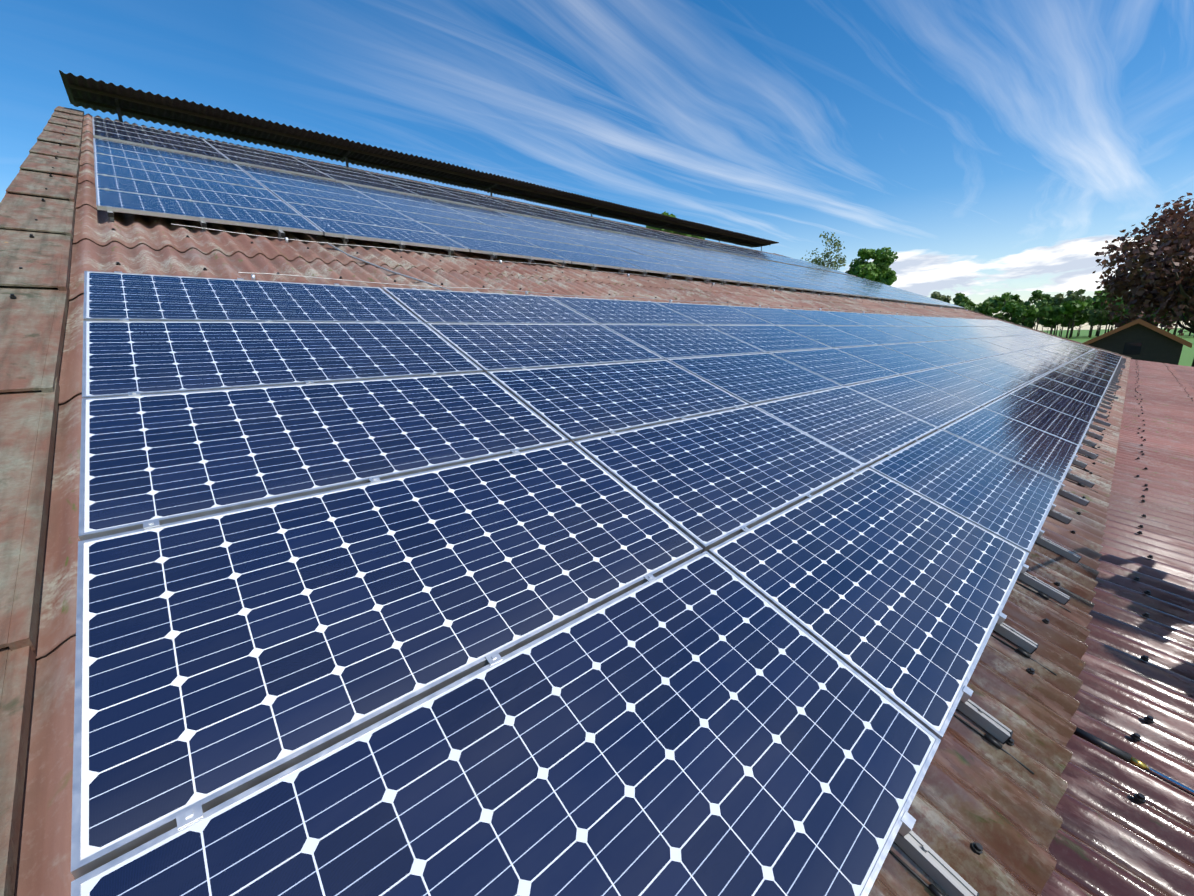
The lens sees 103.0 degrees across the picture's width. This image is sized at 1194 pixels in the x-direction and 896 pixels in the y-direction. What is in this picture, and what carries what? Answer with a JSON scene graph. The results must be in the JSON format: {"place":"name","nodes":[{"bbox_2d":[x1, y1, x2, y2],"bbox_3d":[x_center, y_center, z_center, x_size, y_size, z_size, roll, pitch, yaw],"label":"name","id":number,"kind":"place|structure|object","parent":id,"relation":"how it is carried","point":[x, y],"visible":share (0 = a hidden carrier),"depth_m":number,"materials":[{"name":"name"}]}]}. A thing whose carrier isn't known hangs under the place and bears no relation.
{"place":"outdoors","nodes":[
{"label":"outdoors","id":0,"kind":"place"},
{"bbox_2d":[0,0,1193,330],"label":"sky","id":1,"kind":"structure","parent":0,"point":[996,147],"materials":[{"name":"blue"}]},
{"bbox_2d":[646,211,704,239],"bbox_3d":[8.240,-17.906,56.640,7.871,18.719,10.734,-13,17,-41],"label":"tree","id":2,"kind":"object","parent":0,"point":[667,214],"visible":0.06,"depth_m":52.77,"materials":[{"name":"green plant"}]},
{"bbox_2d":[801,231,845,269],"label":"sparse tree","id":3,"kind":"object","parent":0,"point":[827,255],"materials":[{"name":"green plant"}]},
{"bbox_2d":[845,247,897,285],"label":"tree","id":4,"kind":"object","parent":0,"point":[878,269],"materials":[{"name":"green plant"}]},
{"bbox_2d":[932,293,944,300],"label":"tree","id":5,"kind":"object","parent":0,"point":[937,297],"visible":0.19,"depth_m":288.09,"materials":[{"name":"green plant"}]},
{"bbox_2d":[930,291,950,302],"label":"tree","id":6,"kind":"object","parent":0,"point":[947,299],"visible":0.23,"depth_m":294.46,"materials":[{"name":"green plant"}]},
{"bbox_2d":[952,293,969,305],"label":"tree","id":7,"kind":"object","parent":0,"point":[960,298],"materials":[{"name":"green plant"}]},
{"bbox_2d":[1011,304,1038,325],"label":"tree","id":8,"kind":"object","parent":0,"point":[1022,310],"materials":[{"name":"green plant"}]},
{"bbox_2d":[1071,296,1091,336],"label":"tree","id":9,"kind":"object","parent":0,"point":[1072,328],"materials":[{"name":"green plant"}]},
{"bbox_2d":[1040,328,1193,365],"bbox_3d":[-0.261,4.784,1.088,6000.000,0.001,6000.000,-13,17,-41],"label":"ground","id":10,"kind":"structure","parent":0,"point":[1187,356],"depth_m":244.80,"materials":[{"name":"green plant"}]},
{"bbox_2d":[958,302,976,309],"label":"tree","id":11,"kind":"object","parent":10,"relation":"on","point":[964,305],"visible":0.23,"depth_m":277.90,"materials":[{"name":"green plant"}]},
{"bbox_2d":[961,299,975,308],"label":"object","id":12,"kind":"object","parent":10,"relation":"on","point":[972,304],"visible":0.06,"depth_m":306.08,"materials":[{"name":"green plant"}]},
{"bbox_2d":[978,299,994,315],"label":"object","id":13,"kind":"object","parent":10,"relation":"on","point":[985,307],"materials":[{"name":"green plant"}]},
{"bbox_2d":[975,295,1000,309],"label":"tree","id":14,"kind":"object","parent":10,"relation":"on","point":[994,300],"visible":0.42,"depth_m":296.36,"materials":[{"name":"green plant"}]},
{"bbox_2d":[990,313,1003,319],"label":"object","id":15,"kind":"object","parent":10,"relation":"on","point":[998,315],"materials":[{"name":"green plant"}]},
{"bbox_2d":[994,292,1019,319],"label":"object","id":16,"kind":"object","parent":10,"relation":"on","point":[1004,297],"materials":[{"name":"green plant"}]},
{"bbox_2d":[1000,302,1019,320],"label":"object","id":17,"kind":"object","parent":10,"relation":"on","point":[1009,307],"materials":[{"name":"green plant"}]},
{"bbox_2d":[1004,301,1023,321],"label":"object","id":18,"kind":"object","parent":10,"relation":"on","point":[1005,316],"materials":[{"name":"green plant"}]},
{"bbox_2d":[1012,315,1031,326],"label":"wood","id":19,"kind":"object","parent":10,"relation":"on","point":[1016,321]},
{"bbox_2d":[1009,313,1036,323],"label":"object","id":20,"kind":"object","parent":10,"relation":"on","point":[1029,319],"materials":[{"name":"green plant"}]},
{"bbox_2d":[1019,303,1054,328],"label":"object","id":21,"kind":"object","parent":10,"relation":"on","point":[1046,307],"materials":[{"name":"green plant"}]},
{"bbox_2d":[1023,290,1053,329],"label":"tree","id":22,"kind":"object","parent":10,"relation":"on","point":[1037,297],"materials":[{"name":"green plant"}]},
{"bbox_2d":[1028,319,1051,330],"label":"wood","id":23,"kind":"object","parent":10,"relation":"on","point":[1042,322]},
{"bbox_2d":[1032,317,1047,328],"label":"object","id":24,"kind":"object","parent":10,"relation":"on","point":[1045,319],"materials":[{"name":"green plant"}]},
{"bbox_2d":[1041,306,1062,333],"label":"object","id":25,"kind":"object","parent":10,"relation":"on","point":[1056,316],"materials":[{"name":"green plant"}]},
{"bbox_2d":[1043,322,1062,332],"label":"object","id":26,"kind":"object","parent":10,"relation":"on","point":[1046,325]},
{"bbox_2d":[1047,319,1063,330],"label":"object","id":27,"kind":"object","parent":10,"relation":"on","point":[1059,323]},
{"bbox_2d":[1051,303,1066,333],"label":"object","id":28,"kind":"object","parent":10,"relation":"on","point":[1060,305],"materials":[{"name":"green plant"}]},
{"bbox_2d":[1051,290,1076,334],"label":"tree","id":29,"kind":"object","parent":10,"relation":"on","point":[1057,298],"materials":[{"name":"green plant"}]},
{"bbox_2d":[1059,323,1074,335],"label":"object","id":30,"kind":"object","parent":10,"relation":"on","point":[1064,325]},
{"bbox_2d":[1059,300,1087,336],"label":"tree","id":31,"kind":"object","parent":10,"relation":"on","point":[1069,308],"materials":[{"name":"green plant"}]},
{"bbox_2d":[1061,289,1086,337],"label":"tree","id":32,"kind":"object","parent":10,"relation":"on","point":[1081,297],"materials":[{"name":"green plant"}]},
{"bbox_2d":[1066,309,1084,337],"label":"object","id":33,"kind":"object","parent":10,"relation":"on","point":[1079,313],"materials":[{"name":"green plant"}]},
{"bbox_2d":[1064,318,1087,336],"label":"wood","id":34,"kind":"object","parent":10,"relation":"on","point":[1077,323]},
{"bbox_2d":[1076,306,1100,337],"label":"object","id":35,"kind":"object","parent":10,"relation":"on","point":[1083,316],"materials":[{"name":"green plant"}]},
{"bbox_2d":[1088,321,1106,335],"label":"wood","id":36,"kind":"object","parent":10,"relation":"on","point":[1105,323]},
{"bbox_2d":[1086,290,1114,336],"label":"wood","id":37,"kind":"object","parent":10,"relation":"on","point":[1090,300],"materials":[{"name":"green plant"}]},
{"bbox_2d":[1093,289,1108,335],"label":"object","id":38,"kind":"object","parent":10,"relation":"on","point":[1096,307],"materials":[{"name":"green plant"}]},
{"bbox_2d":[1091,320,1113,335],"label":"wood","id":39,"kind":"object","parent":10,"relation":"on","point":[1097,322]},
{"bbox_2d":[1087,307,1118,336],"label":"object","id":40,"kind":"object","parent":10,"relation":"on","point":[1092,314],"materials":[{"name":"green plant"}]},
{"bbox_2d":[1099,297,1119,330],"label":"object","id":41,"kind":"object","parent":10,"relation":"on","point":[1108,319],"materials":[{"name":"green plant"}]},
{"bbox_2d":[1095,293,1126,333],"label":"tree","id":42,"kind":"object","parent":10,"relation":"on","point":[1098,301],"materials":[{"name":"green plant"}]},
{"bbox_2d":[1120,304,1136,317],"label":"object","id":43,"kind":"object","parent":10,"relation":"on","point":[1127,310],"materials":[{"name":"green plant"}]},
{"bbox_2d":[1082,319,1191,364],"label":"shed","id":44,"kind":"structure","parent":10,"relation":"on","point":[1139,339],"depth_m":32.27,"materials":[{"name":"wood"}]},
{"bbox_2d":[1092,192,1193,366],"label":"copper beech","id":45,"kind":"object","parent":10,"relation":"on","point":[1149,287],"depth_m":32.61,"materials":[{"name":"plant"}]},
{"bbox_2d":[1145,315,1175,324],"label":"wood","id":46,"kind":"object","parent":10,"relation":"on","point":[1147,318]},
{"bbox_3d":[0.533,-6.299,24.765,36.740,10.823,49.016,-13,17,-41],"label":"barn body","id":47,"kind":"object","parent":10,"relation":"on","visible":0},
{"bbox_2d":[69,84,770,250],"bbox_3d":[-0.582,-11.734,23.825,35.140,0.790,1.000,-13,17,-41],"label":"ridge cover frame","id":48,"kind":"object","parent":47,"relation":"on","point":[119,110],"visible":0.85,"depth_m":16.43,"materials":[{"name":"black metal"}]},
{"bbox_2d":[59,70,778,247],"bbox_3d":[-0.590,-12.142,23.730,35.340,0.075,2.263,-13,17,-41],"label":"ridge cover","id":49,"kind":"object","parent":48,"relation":"on","point":[129,92],"visible":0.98,"depth_m":16.23,"materials":[{"name":"grey metal"}]},
{"bbox_2d":[5,111,1130,895],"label":"roof","id":50,"kind":"structure","parent":47,"relation":"on","point":[995,803],"depth_m":2.18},
{"bbox_2d":[0,106,83,895],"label":"verge","id":51,"kind":"structure","parent":50,"relation":"on","point":[37,209],"depth_m":2.07,"materials":[{"name":"brown tile"}]},
{"bbox_2d":[92,116,855,276],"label":"solar panel array","id":52,"kind":"structure","parent":50,"relation":"on","point":[111,130],"depth_m":12.91,"materials":[{"name":"glass"}]},
{"bbox_2d":[93,138,963,309],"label":"solar panel array","id":53,"kind":"structure","parent":50,"relation":"on","point":[134,179],"depth_m":8.38,"materials":[{"name":"glass"}]},
{"bbox_2d":[71,271,1125,895],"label":"bank","id":54,"kind":"structure","parent":50,"relation":"on","point":[385,591],"depth_m":1.76,"materials":[{"name":"glass"}]},
{"bbox_2d":[97,116,1126,854],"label":"roof screws","id":55,"kind":"object","parent":50,"relation":"on","point":[977,848],"visible":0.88,"depth_m":3.42,"materials":[{"name":"black metal"}]},
{"bbox_2d":[171,224,1116,895],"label":"mounting rails","id":56,"kind":"object","parent":50,"relation":"on","point":[999,746],"visible":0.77,"depth_m":4.96,"materials":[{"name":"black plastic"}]},
{"bbox_2d":[773,253,1131,357],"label":"verge","id":57,"kind":"structure","parent":50,"relation":"attached to","point":[1034,329],"depth_m":25.94,"materials":[{"name":"black plastic"}]},
{"bbox_2d":[1041,359,1193,895],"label":"lean to roof","id":58,"kind":"object","parent":47,"relation":"on","point":[1113,837],"visible":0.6,"depth_m":2.19,"materials":[{"name":"brown metal"}]},
{"bbox_2d":[1073,727,1193,794],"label":"wash lance","id":59,"kind":"object","parent":58,"relation":"on","point":[1104,745],"visible":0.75,"depth_m":1.80,"materials":[{"name":"black plastic"}]},
{"bbox_2d":[1130,362,1192,803],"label":"roof screws","id":60,"kind":"object","parent":58,"relation":"attached to","point":[1139,797],"visible":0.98,"depth_m":2.61,"materials":[{"name":"metal"}]}
]}

